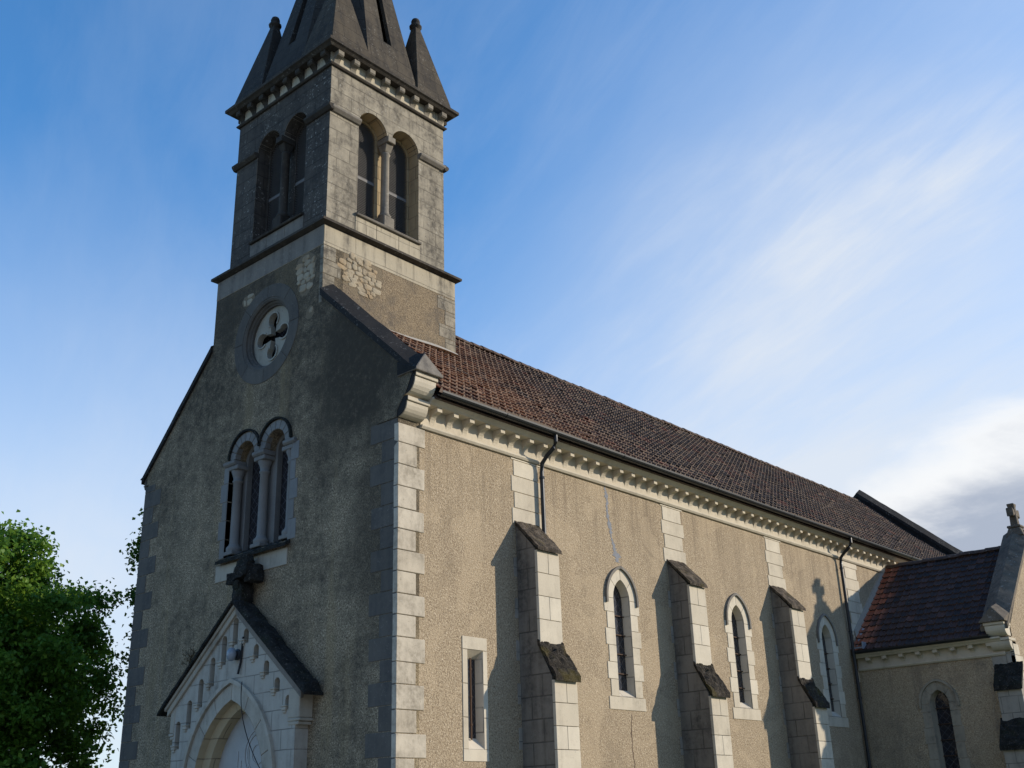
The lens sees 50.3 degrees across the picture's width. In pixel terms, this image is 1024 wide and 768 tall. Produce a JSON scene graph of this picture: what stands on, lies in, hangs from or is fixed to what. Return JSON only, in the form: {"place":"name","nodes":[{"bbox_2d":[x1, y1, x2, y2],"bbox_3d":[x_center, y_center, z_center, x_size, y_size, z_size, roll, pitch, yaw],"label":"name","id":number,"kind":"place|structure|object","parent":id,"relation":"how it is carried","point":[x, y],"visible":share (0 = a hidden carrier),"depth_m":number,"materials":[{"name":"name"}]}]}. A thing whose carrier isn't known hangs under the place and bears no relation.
{"place":"outdoors","nodes":[
{"label":"outdoors","id":0,"kind":"place"},
{"bbox_2d":[0,0,1023,767],"label":"sky","id":1,"kind":"structure","parent":0,"point":[788,235],"materials":[{"name":"blue"}]},
{"label":"ground","id":2,"kind":"structure","parent":0,"visible":0},
{"bbox_2d":[0,509,129,767],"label":"lime tree","id":3,"kind":"object","parent":2,"relation":"on","point":[41,649],"visible":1,"depth_m":30.52,"materials":[{"name":"green plant"}]},
{"bbox_2d":[116,508,142,664],"bbox_3d":[-10.047,8.791,32.805,4.027,11.945,3.881,-5,-22,9],"label":"tall tree","id":4,"kind":"object","parent":2,"relation":"on","point":[133,554],"depth_m":33.24,"materials":[{"name":"green plant"}]},
{"bbox_2d":[119,0,1023,767],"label":"church","id":5,"kind":"structure","parent":2,"relation":"on","point":[391,518],"depth_m":24.60,"materials":[{"name":"stone"}]},
{"bbox_2d":[181,641,202,665],"bbox_3d":[-6.651,5.636,22.674,0.875,0.551,0.241,-20,-28,38],"label":"dry weed","id":6,"kind":"object","parent":5,"relation":"attached to","point":[191,657],"visible":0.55,"depth_m":22.71,"materials":[{"name":"plant"}]},
{"bbox_2d":[226,647,240,660],"bbox_3d":[-5.522,5.342,21.549,0.240,0.257,0.230,-20,-28,38],"label":"wall lamp","id":7,"kind":"object","parent":5,"relation":"attached to","point":[232,654],"visible":1,"depth_m":21.50,"materials":[{"name":"glass"}]},
{"bbox_2d":[237,637,243,673],"bbox_3d":[-5.354,5.356,21.512,0.115,0.725,0.051,-11,-23,21],"label":"cable","id":8,"kind":"object","parent":5,"relation":"attached to","point":[240,662],"visible":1,"depth_m":21.48,"materials":[{"name":"black rubber"}]},
{"bbox_2d":[241,682,259,767],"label":"cable","id":9,"kind":"object","parent":5,"relation":"attached to","point":[245,729],"visible":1,"depth_m":20.66,"materials":[{"name":"black rubber"}]},
{"bbox_2d":[462,636,488,761],"bbox_3d":[-0.751,5.839,20.236,0.214,2.220,0.670,-20,-28,38],"label":"slit window","id":10,"kind":"structure","parent":5,"relation":"in","point":[474,658],"depth_m":20.25,"materials":[{"name":"stone"}]},
{"bbox_2d":[603,566,646,711],"bbox_3d":[2.405,5.600,24.140,0.275,3.140,1.320,-20,-28,38],"label":"lancet window","id":11,"kind":"structure","parent":5,"relation":"in","point":[624,638],"depth_m":24.15,"materials":[{"name":"stone"}]},
{"bbox_2d":[724,593,761,720],"bbox_3d":[5.728,6.873,27.610,0.275,3.140,1.320,-20,-28,38],"label":"lancet window","id":12,"kind":"structure","parent":5,"relation":"in","point":[740,652],"depth_m":27.63,"materials":[{"name":"stone"}]},
{"bbox_2d":[816,613,848,727],"bbox_3d":[8.991,8.123,31.017,0.275,3.140,1.320,-20,-28,38],"label":"lancet window","id":13,"kind":"structure","parent":5,"relation":"in","point":[831,673],"depth_m":31.05,"materials":[{"name":"stone"}]},
{"bbox_2d":[919,679,970,767],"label":"chapel window","id":14,"kind":"structure","parent":5,"relation":"in","point":[945,737],"depth_m":30.33,"materials":[{"name":"stone"}]}
]}

